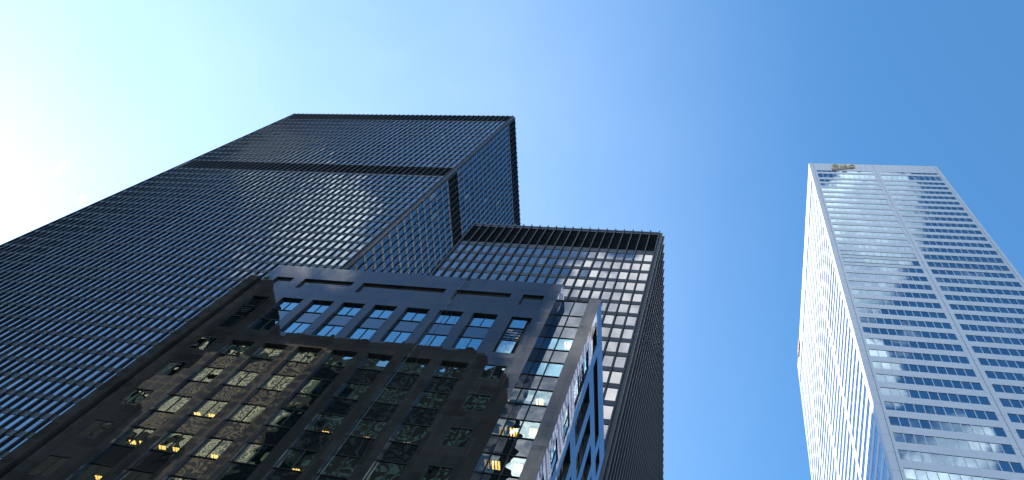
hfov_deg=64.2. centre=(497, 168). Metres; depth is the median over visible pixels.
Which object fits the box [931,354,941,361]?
window
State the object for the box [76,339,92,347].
window
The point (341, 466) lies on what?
window
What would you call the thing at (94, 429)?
window
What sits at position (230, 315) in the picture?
window
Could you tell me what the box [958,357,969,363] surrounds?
window
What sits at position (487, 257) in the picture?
window
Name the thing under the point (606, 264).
window
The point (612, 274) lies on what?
window
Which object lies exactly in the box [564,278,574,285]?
window
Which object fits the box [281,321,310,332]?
window
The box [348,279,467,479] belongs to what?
rope
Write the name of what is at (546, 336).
window
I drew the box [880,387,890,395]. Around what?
window
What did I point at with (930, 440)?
window
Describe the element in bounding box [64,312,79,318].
window
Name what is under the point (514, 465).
window
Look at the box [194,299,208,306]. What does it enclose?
window
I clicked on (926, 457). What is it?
window
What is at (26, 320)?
window
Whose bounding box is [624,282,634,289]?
window
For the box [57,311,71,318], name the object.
window
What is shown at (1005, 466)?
window
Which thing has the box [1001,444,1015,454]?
window
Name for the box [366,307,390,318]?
window
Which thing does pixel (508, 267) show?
window
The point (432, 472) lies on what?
window
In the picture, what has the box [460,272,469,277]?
window
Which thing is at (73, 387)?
window
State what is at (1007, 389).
window
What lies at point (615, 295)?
window
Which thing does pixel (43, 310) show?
window
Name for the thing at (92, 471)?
window
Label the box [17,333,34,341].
window
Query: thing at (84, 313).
window
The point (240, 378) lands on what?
window
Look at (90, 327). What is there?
window
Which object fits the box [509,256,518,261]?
window
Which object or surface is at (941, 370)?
window
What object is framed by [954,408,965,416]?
window
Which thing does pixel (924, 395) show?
window
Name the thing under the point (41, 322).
window
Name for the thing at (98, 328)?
window
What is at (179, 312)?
window
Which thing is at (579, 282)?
window
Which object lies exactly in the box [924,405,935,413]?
window
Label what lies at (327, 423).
window
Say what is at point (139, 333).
window
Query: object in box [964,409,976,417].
window
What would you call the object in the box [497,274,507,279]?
window
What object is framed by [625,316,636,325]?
window
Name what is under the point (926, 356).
window
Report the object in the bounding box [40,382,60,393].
window
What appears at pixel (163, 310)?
window
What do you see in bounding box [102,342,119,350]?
window
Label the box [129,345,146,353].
window
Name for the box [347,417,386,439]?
window
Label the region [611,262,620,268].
window
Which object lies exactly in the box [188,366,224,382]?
window
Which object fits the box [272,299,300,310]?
window
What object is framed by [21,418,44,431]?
window
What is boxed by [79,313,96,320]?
window
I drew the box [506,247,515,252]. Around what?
window
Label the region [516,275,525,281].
window
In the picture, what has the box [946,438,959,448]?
window
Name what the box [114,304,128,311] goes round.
window
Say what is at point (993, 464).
window
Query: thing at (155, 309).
window
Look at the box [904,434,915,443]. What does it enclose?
window
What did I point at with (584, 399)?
window
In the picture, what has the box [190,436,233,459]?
window
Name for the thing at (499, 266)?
window
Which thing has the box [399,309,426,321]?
window
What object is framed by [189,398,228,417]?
window
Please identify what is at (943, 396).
window
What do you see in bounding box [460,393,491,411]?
window
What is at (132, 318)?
window
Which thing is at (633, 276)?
window
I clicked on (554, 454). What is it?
window
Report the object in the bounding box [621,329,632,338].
window
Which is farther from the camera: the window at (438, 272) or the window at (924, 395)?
the window at (438, 272)
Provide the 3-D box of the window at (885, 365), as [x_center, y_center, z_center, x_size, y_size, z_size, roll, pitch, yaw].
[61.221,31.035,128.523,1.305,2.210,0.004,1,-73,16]
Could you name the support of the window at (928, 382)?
in the office tower at (911, 355)
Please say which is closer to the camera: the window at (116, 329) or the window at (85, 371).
the window at (85, 371)
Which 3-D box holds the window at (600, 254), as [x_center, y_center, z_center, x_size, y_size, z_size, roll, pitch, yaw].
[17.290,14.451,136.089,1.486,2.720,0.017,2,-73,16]
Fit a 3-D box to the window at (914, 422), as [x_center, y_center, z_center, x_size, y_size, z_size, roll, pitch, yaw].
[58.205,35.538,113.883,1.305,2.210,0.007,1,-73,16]
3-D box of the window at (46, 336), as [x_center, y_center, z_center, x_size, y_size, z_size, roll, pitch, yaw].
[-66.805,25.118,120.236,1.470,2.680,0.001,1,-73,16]
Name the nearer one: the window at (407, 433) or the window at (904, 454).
the window at (407, 433)
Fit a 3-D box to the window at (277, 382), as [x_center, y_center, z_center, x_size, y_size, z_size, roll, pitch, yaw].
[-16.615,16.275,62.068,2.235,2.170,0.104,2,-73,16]
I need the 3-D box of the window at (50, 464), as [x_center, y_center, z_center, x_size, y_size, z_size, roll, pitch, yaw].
[-29.197,19.389,53.222,1.735,2.140,0.104,2,-73,16]
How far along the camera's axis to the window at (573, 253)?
137.22 m
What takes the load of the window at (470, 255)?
in the office tower at (619, 274)
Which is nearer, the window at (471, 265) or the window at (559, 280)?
the window at (559, 280)
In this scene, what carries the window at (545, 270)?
in the office tower at (619, 274)
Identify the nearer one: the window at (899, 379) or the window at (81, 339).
the window at (81, 339)
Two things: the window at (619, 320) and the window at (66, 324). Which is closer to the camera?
the window at (619, 320)
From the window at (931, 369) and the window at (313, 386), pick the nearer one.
the window at (313, 386)
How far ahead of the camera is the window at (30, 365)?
112.20 m
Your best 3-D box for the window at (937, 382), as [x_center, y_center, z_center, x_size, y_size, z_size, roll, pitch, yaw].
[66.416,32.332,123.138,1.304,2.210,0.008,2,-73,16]
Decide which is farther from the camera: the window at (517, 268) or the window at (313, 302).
the window at (517, 268)
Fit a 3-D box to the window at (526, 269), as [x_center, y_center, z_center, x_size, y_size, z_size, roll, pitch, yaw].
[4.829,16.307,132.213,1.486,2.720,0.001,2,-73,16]
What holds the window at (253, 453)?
in the office building
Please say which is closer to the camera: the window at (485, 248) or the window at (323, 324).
the window at (323, 324)
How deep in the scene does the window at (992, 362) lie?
127.78 m
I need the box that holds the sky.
[0,0,1023,479]
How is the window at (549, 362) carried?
in the office building
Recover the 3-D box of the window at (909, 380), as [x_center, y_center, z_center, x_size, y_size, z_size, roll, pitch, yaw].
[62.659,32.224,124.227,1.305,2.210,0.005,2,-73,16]
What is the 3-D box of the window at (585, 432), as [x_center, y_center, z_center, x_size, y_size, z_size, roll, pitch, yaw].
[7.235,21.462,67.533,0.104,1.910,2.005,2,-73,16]
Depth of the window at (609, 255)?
135.79 m
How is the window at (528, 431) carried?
in the office building
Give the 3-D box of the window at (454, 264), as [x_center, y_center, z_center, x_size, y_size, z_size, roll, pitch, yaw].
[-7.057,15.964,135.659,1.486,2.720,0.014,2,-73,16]
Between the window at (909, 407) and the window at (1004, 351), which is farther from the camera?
the window at (1004, 351)
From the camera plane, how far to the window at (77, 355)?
114.34 m
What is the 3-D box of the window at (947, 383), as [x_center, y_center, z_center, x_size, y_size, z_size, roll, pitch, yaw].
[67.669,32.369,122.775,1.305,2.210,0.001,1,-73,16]
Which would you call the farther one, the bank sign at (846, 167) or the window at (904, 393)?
the bank sign at (846, 167)
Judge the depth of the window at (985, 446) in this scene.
108.18 m
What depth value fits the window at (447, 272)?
132.43 m
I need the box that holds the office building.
[0,265,603,479]
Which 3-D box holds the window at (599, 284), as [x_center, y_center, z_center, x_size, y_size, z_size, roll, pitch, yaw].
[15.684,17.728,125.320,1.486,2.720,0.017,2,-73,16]
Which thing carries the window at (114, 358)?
in the office tower at (94, 296)
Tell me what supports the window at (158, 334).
in the office tower at (94, 296)
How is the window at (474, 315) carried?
in the office building
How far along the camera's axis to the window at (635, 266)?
130.97 m
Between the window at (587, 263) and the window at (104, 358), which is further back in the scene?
the window at (587, 263)
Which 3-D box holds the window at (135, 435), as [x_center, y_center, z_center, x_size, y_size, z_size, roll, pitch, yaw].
[-24.878,18.479,56.206,2.235,2.170,0.104,2,-73,16]
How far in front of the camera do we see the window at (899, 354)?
131.32 m
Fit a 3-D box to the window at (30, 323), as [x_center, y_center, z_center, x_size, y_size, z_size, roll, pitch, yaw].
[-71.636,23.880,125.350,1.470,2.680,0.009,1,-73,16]
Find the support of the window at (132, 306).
in the office tower at (94, 296)
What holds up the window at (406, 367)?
in the office building
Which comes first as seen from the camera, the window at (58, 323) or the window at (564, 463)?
the window at (564, 463)
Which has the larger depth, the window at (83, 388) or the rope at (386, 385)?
the window at (83, 388)
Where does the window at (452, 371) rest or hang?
in the office building
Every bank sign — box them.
[798,339,799,356]
[832,164,854,169]
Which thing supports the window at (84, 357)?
in the office tower at (94, 296)
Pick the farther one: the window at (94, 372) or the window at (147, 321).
the window at (147, 321)
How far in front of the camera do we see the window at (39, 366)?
111.70 m
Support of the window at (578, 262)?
in the office tower at (619, 274)
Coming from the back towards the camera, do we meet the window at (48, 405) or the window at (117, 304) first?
the window at (117, 304)
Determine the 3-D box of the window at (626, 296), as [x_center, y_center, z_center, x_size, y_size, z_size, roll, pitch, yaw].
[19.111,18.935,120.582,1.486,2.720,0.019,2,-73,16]
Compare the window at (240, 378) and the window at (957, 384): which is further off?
the window at (957, 384)
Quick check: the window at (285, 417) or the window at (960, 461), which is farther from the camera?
the window at (960, 461)
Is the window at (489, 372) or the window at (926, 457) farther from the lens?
the window at (926, 457)
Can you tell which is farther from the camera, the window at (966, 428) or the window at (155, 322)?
the window at (155, 322)
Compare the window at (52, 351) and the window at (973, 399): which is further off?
the window at (973, 399)
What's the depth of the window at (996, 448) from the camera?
107.80 m
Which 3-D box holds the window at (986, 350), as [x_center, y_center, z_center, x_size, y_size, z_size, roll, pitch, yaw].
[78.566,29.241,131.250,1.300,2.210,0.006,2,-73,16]
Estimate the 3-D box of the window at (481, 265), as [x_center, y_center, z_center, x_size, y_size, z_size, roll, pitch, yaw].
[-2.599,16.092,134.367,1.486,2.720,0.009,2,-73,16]
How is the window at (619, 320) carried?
in the office tower at (619, 274)
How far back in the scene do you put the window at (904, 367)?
127.81 m
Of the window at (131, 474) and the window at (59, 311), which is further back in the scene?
the window at (59, 311)
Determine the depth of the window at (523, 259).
136.19 m
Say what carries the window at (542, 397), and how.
in the office building
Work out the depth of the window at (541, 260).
135.36 m
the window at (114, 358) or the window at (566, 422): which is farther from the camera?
the window at (114, 358)
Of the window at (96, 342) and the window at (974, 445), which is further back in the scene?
the window at (96, 342)
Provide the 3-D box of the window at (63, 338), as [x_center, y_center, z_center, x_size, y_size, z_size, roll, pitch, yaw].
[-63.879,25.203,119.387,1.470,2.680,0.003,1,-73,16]
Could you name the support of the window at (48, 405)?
in the office tower at (94, 296)
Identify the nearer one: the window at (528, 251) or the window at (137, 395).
the window at (137, 395)
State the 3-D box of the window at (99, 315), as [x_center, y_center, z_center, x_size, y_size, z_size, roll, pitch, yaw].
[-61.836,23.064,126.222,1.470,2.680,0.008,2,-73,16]
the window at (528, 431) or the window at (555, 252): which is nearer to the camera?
the window at (528, 431)
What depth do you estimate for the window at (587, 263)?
133.16 m
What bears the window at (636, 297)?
in the office tower at (619, 274)
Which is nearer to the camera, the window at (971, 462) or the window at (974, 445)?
the window at (971, 462)
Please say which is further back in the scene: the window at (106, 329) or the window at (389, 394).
the window at (106, 329)
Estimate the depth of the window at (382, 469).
51.20 m
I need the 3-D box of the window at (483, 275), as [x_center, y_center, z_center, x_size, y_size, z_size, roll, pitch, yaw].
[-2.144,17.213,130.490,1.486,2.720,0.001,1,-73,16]
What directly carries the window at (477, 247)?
in the office tower at (619, 274)
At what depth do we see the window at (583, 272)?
129.68 m
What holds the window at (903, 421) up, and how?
in the office tower at (911, 355)
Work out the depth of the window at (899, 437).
111.10 m
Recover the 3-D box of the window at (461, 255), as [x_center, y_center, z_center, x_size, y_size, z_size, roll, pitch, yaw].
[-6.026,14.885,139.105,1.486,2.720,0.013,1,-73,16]
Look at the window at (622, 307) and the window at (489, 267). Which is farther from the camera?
the window at (489, 267)
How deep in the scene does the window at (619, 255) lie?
135.31 m
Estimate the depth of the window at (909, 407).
117.54 m
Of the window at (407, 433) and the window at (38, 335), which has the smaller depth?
the window at (407, 433)
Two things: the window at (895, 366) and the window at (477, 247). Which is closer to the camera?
the window at (895, 366)
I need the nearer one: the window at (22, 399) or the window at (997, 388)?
the window at (22, 399)
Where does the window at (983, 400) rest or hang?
in the office tower at (911, 355)
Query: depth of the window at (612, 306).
117.61 m
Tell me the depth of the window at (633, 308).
116.69 m
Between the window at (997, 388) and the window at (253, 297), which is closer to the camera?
the window at (253, 297)
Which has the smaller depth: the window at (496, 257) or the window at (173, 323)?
the window at (173, 323)
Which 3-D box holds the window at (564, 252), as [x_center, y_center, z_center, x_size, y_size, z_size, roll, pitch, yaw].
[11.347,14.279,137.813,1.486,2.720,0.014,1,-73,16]
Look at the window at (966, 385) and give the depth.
122.12 m
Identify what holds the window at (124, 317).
in the office tower at (94, 296)
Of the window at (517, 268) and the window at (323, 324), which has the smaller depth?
the window at (323, 324)
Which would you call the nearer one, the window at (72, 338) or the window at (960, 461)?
the window at (960, 461)
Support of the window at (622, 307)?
in the office tower at (619, 274)
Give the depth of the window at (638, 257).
134.44 m
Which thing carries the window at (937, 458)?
in the office tower at (911, 355)
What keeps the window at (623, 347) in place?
in the office tower at (619, 274)
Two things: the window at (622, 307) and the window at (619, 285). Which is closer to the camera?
the window at (622, 307)
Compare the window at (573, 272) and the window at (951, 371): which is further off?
the window at (573, 272)
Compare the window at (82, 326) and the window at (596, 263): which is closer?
the window at (82, 326)
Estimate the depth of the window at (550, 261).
134.86 m
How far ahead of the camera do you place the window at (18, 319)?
126.29 m
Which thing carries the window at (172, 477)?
in the office building
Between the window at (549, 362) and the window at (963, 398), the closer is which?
the window at (549, 362)
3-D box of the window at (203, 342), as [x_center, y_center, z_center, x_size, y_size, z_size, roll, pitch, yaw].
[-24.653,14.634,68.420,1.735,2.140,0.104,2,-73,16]
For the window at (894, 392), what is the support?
in the office tower at (911, 355)
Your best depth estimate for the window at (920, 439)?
110.39 m
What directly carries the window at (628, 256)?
in the office tower at (619, 274)
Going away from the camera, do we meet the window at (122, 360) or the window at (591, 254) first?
the window at (122, 360)
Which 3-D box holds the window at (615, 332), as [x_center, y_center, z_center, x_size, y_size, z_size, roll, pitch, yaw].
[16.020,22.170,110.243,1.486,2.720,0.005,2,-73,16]
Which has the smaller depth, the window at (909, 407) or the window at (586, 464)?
the window at (586, 464)
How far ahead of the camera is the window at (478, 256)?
138.20 m
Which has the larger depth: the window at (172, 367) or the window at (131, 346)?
the window at (131, 346)
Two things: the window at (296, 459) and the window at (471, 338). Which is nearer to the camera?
the window at (296, 459)
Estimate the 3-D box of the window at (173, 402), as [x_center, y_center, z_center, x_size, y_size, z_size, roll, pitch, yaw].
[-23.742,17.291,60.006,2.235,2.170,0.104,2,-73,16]
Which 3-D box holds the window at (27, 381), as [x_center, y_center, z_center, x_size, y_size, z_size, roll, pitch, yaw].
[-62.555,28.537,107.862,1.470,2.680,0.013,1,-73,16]
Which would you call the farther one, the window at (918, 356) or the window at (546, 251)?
the window at (546, 251)
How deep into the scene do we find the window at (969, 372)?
125.25 m
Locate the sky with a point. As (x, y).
(701, 124)
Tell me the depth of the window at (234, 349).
67.58 m
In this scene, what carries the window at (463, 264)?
in the office tower at (619, 274)
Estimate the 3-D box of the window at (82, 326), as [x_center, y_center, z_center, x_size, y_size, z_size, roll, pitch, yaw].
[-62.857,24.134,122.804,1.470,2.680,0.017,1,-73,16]
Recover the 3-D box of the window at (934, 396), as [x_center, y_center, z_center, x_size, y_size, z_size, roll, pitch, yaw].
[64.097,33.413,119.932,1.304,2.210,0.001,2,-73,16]
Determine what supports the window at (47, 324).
in the office tower at (94, 296)
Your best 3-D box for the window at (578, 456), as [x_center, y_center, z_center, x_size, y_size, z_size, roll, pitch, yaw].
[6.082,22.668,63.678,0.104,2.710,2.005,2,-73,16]
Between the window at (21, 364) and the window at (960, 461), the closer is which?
the window at (960, 461)
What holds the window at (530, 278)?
in the office tower at (619, 274)
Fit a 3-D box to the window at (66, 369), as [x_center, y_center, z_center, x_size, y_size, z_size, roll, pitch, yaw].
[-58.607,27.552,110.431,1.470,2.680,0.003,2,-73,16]
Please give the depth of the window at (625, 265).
131.39 m
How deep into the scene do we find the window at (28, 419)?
98.98 m
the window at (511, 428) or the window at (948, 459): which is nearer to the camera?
the window at (511, 428)
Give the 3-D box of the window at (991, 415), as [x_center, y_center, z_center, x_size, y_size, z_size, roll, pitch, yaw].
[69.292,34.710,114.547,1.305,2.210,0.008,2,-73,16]
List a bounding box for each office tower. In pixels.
[0,113,520,458]
[430,222,664,479]
[798,163,1023,479]
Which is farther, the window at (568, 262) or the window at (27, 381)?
the window at (568, 262)
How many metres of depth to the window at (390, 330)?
68.80 m
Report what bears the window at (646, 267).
in the office tower at (619, 274)
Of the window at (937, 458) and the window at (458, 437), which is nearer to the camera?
the window at (458, 437)
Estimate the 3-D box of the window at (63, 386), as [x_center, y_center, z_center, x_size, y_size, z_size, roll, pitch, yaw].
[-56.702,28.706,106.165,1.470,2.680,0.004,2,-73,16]
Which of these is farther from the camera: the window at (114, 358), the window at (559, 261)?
the window at (559, 261)
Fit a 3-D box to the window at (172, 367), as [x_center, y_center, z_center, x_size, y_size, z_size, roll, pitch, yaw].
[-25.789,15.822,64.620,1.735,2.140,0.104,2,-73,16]
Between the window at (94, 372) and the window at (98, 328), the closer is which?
the window at (94, 372)
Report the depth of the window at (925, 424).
113.57 m
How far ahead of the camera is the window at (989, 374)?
124.58 m
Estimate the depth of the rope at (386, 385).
59.05 m
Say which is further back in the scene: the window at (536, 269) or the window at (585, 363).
the window at (536, 269)
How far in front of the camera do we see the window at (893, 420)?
114.62 m
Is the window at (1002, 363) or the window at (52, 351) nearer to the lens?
the window at (52, 351)
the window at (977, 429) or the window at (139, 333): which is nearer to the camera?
the window at (977, 429)
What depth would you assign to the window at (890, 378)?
125.03 m
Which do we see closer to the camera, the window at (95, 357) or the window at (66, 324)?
the window at (95, 357)
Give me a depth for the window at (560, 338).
68.26 m
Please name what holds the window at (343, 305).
in the office building
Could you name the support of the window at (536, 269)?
in the office tower at (619, 274)
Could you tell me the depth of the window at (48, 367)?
111.31 m
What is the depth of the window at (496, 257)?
137.51 m
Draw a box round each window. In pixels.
[4,346,22,354]
[5,318,21,326]
[7,397,28,408]
[8,362,27,371]
[9,332,26,340]
[12,347,31,355]
[12,379,31,389]
[12,417,33,429]
[13,319,28,326]
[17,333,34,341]
[17,363,36,372]
[17,398,38,409]
[21,320,37,327]
[21,348,39,356]
[21,380,41,390]
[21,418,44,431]
[25,308,40,315]
[25,364,45,373]
[26,334,42,342]
[26,399,47,410]
[26,454,71,477]
[28,321,45,328]
[29,349,48,357]
[31,381,50,392]
[32,309,47,315]
[34,335,50,343]
[34,365,54,374]
[36,400,57,412]
[37,322,53,329]
[38,350,56,358]
[40,309,55,316]
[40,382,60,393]
[42,335,58,344]
[44,366,62,375]
[46,322,60,330]
[46,402,67,413]
[47,351,65,359]
[48,310,64,317]
[50,336,67,344]
[50,384,70,394]
[53,367,71,377]
[54,323,69,331]
[56,351,74,360]
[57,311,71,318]
[59,337,75,345]
[59,385,79,395]
[62,324,78,331]
[62,368,80,378]
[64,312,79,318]
[65,353,82,361]
[67,338,83,346]
[69,386,88,397]
[70,325,86,332]
[70,462,113,479]
[72,312,86,319]
[72,369,89,379]
[74,354,91,362]
[75,419,115,438]
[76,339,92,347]
[78,326,94,333]
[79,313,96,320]
[81,370,99,380]
[83,355,100,363]
[84,340,102,348]
[86,326,102,334]
[89,314,103,321]
[90,371,108,381]
[92,356,109,365]
[93,341,111,349]
[96,327,110,335]
[97,314,111,322]
[101,356,119,366]
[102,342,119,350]
[104,328,119,336]
[105,303,119,310]
[105,315,119,322]
[110,358,128,367]
[111,343,128,351]
[112,329,128,337]
[112,426,155,447]
[113,316,128,323]
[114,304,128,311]
[117,388,154,405]
[117,468,154,479]
[120,317,136,324]
[120,344,137,352]
[121,330,137,338]
[122,305,136,311]
[129,305,144,312]
[129,331,145,338]
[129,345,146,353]
[130,318,144,325]
[138,306,153,313]
[138,318,152,326]
[138,331,154,339]
[146,307,161,314]
[147,319,161,327]
[147,332,162,340]
[150,431,194,453]
[152,394,191,413]
[154,308,168,314]
[154,360,188,375]
[155,320,170,327]
[162,308,176,315]
[163,321,179,328]
[166,475,196,479]
[171,309,186,316]
[180,310,194,317]
[186,299,200,305]
[187,336,217,349]
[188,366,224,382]
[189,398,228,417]
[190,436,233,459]
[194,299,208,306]
[218,315,244,326]
[219,342,251,355]
[222,370,259,386]
[227,403,266,423]
[231,442,275,465]
[244,297,266,306]
[249,318,279,329]
[252,345,284,359]
[258,374,295,391]
[266,408,305,428]
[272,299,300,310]
[274,448,317,472]
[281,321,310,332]
[287,349,319,363]
[296,378,332,395]
[303,302,328,313]
[306,412,345,433]
[313,324,343,335]
[318,453,361,478]
[322,352,354,366]
[334,305,362,316]
[334,382,370,400]
[347,327,376,338]
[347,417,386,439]
[358,356,390,370]
[365,460,406,479]
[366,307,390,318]
[373,386,409,404]
[381,330,411,341]
[390,422,429,445]
[395,360,427,374]
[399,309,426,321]
[413,390,449,409]
[416,333,446,345]
[420,464,453,479]
[432,270,442,275]
[433,312,461,324]
[433,363,466,378]
[440,261,450,266]
[440,426,473,447]
[442,270,451,276]
[448,252,457,258]
[448,261,458,267]
[450,271,461,276]
[452,336,483,348]
[456,253,466,258]
[458,262,468,268]
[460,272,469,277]
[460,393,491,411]
[463,245,472,250]
[465,253,474,259]
[466,262,476,268]
[467,315,489,327]
[469,272,478,278]
[471,245,480,250]
[473,254,483,259]
[476,263,486,269]
[477,364,506,380]
[478,273,488,278]
[480,246,489,251]
[482,254,491,260]
[483,453,507,475]
[484,264,494,269]
[488,246,498,251]
[488,273,497,279]
[491,255,501,260]
[493,264,503,270]
[494,339,517,352]
[497,247,506,252]
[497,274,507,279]
[500,255,509,261]
[500,418,522,437]
[501,455,526,477]
[503,265,513,271]
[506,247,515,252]
[506,275,516,280]
[508,318,528,329]
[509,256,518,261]
[512,265,521,271]
[515,248,524,253]
[515,387,535,404]
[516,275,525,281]
[517,420,540,439]
[518,256,527,262]
[522,266,531,272]
[523,248,533,253]
[525,276,535,281]
[527,257,536,263]
[528,360,547,375]
[531,266,540,272]
[531,389,552,406]
[533,249,541,254]
[535,276,544,282]
[536,257,545,263]
[540,267,550,273]
[540,336,558,349]
[541,249,550,254]
[543,362,563,377]
[545,258,554,264]
[545,277,554,283]
[550,250,559,255]
[550,268,559,274]
[551,438,557,476]
[554,259,564,264]
[554,278,564,283]
[554,338,573,351]
[559,250,568,255]
[559,268,568,274]
[561,451,566,479]
[563,404,569,439]
[564,259,573,265]
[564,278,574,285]
[568,251,577,256]
[569,269,578,275]
[573,260,582,265]
[574,279,583,286]
[574,376,578,406]
[575,417,578,436]
[576,451,579,469]
[578,251,586,256]
[578,269,588,275]
[582,260,592,266]
[582,353,587,378]
[582,392,585,412]
[583,424,586,444]
[584,280,594,286]
[584,457,587,476]
[587,252,595,257]
[588,270,598,276]
[592,261,601,267]
[594,280,604,287]
[596,252,605,257]
[598,271,607,277]
[602,261,611,267]
[604,281,614,288]
[605,253,614,258]
[607,303,617,311]
[608,271,617,277]
[609,371,621,383]
[610,292,620,299]
[610,328,621,337]
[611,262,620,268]
[613,356,625,367]
[614,282,624,288]
[614,316,624,324]
[615,253,623,259]
[617,304,628,312]
[617,342,629,352]
[618,272,627,278]
[621,263,630,268]
[621,293,631,300]
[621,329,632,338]
[624,254,633,259]
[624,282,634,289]
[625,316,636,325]
[628,273,637,279]
[628,305,639,312]
[631,263,639,269]
[632,294,642,301]
[634,254,642,260]
[635,283,644,290]
[638,273,647,279]
[641,264,649,270]
[643,255,652,260]
[872,361,882,368]
[876,374,886,381]
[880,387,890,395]
[881,362,890,368]
[884,402,894,409]
[886,375,895,382]
[887,351,895,357]
[889,417,899,425]
[890,388,900,396]
[891,363,900,369]
[893,433,904,442]
[894,403,904,410]
[895,376,904,382]
[896,352,905,358]
[898,450,910,459]
[899,389,909,396]
[899,418,910,426]
[900,364,909,370]
[904,352,913,358]
[904,376,914,383]
[904,404,914,411]
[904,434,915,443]
[909,365,918,371]
[909,390,919,397]
[909,419,920,427]
[909,451,921,461]
[913,353,922,359]
[913,377,923,384]
[914,404,924,412]
[914,435,926,444]
[918,365,928,372]
[919,391,929,398]
[919,420,930,428]
[920,452,932,462]
[922,354,932,360]
[923,378,933,385]
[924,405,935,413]
[925,436,937,445]
[927,366,937,372]
[928,392,939,399]
[930,421,941,429]
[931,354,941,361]
[931,453,943,463]
[932,379,943,386]
[934,406,945,414]
[936,367,946,373]
[936,437,947,446]
[938,393,949,400]
[940,355,950,361]
[940,422,951,430]
[942,380,952,387]
[942,455,955,465]
[944,407,955,415]
[946,368,956,374]
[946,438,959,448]
[948,394,959,401]
[949,356,959,362]
[950,423,962,432]
[952,381,962,388]
[953,456,966,466]
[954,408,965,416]
[955,368,965,375]
[957,439,970,449]
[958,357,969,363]
[958,395,969,402]
[961,382,972,389]
[961,424,973,433]
[964,369,975,376]
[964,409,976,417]
[964,457,977,467]
[968,396,979,403]
[968,441,981,450]
[971,346,982,352]
[971,383,983,390]
[971,425,984,434]
[974,410,987,419]
[975,458,989,468]
[977,396,990,404]
[978,358,989,365]
[979,442,992,451]
[981,347,991,353]
[982,426,995,435]
[985,371,996,378]
[985,411,998,420]
[987,359,998,365]
[987,460,1001,470]
[990,348,1000,354]
[990,443,1003,452]
[992,384,1004,392]
[993,427,1006,436]
[995,372,1006,379]
[997,360,1007,366]
[998,461,1012,471]
[999,348,1009,354]
[1000,399,1011,406]
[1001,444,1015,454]
[1002,385,1013,392]
[1004,373,1015,379]
[1006,361,1017,367]
[1008,349,1019,355]
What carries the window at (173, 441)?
in the office building
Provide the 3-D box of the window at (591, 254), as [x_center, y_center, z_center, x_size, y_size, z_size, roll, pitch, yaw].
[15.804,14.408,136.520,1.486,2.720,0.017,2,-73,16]
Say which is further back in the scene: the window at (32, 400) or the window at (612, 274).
the window at (612, 274)
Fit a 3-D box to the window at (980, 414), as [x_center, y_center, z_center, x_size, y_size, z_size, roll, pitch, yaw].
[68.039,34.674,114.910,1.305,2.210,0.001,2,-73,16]
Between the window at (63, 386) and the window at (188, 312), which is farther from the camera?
the window at (188, 312)
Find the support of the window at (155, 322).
in the office tower at (94, 296)
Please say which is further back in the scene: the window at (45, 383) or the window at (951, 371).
the window at (951, 371)
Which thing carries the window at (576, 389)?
in the office building
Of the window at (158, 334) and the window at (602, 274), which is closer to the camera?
the window at (158, 334)
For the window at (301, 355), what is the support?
in the office building
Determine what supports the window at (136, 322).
in the office tower at (94, 296)
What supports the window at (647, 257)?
in the office tower at (619, 274)
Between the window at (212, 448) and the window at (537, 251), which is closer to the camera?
the window at (212, 448)
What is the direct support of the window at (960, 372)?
in the office tower at (911, 355)
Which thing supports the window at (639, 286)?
in the office tower at (619, 274)
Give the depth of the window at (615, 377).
99.51 m
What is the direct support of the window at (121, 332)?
in the office tower at (94, 296)
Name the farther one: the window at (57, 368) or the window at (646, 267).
the window at (646, 267)
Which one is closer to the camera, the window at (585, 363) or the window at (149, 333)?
the window at (585, 363)
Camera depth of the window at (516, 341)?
66.06 m
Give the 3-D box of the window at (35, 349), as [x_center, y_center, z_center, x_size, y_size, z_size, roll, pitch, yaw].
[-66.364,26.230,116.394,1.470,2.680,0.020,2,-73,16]
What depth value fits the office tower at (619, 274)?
129.94 m
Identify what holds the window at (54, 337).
in the office tower at (94, 296)
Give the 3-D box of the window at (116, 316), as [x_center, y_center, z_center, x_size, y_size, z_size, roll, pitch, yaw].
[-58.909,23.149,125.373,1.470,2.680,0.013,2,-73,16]
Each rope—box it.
[316,279,465,479]
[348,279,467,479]
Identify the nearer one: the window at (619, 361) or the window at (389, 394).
the window at (389, 394)
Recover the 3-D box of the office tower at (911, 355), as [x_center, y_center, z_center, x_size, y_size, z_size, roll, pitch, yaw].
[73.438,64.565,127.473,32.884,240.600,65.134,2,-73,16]
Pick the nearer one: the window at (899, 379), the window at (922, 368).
the window at (899, 379)
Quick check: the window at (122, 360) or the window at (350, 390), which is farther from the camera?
the window at (122, 360)
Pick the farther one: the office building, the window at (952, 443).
the window at (952, 443)
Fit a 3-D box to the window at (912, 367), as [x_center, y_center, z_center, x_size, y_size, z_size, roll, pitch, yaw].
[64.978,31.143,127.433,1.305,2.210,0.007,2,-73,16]
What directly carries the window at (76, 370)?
in the office tower at (94, 296)
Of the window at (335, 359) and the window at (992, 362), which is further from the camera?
the window at (992, 362)
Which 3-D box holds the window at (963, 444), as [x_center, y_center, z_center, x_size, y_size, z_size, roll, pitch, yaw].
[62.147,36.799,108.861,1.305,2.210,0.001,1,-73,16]
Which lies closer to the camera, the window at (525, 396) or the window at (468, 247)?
the window at (525, 396)
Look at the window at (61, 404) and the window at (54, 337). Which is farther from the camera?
the window at (54, 337)
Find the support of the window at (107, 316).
in the office tower at (94, 296)
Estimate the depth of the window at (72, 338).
119.10 m
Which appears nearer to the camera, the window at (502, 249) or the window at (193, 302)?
the window at (193, 302)
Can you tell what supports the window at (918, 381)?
in the office tower at (911, 355)
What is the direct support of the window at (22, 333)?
in the office tower at (94, 296)

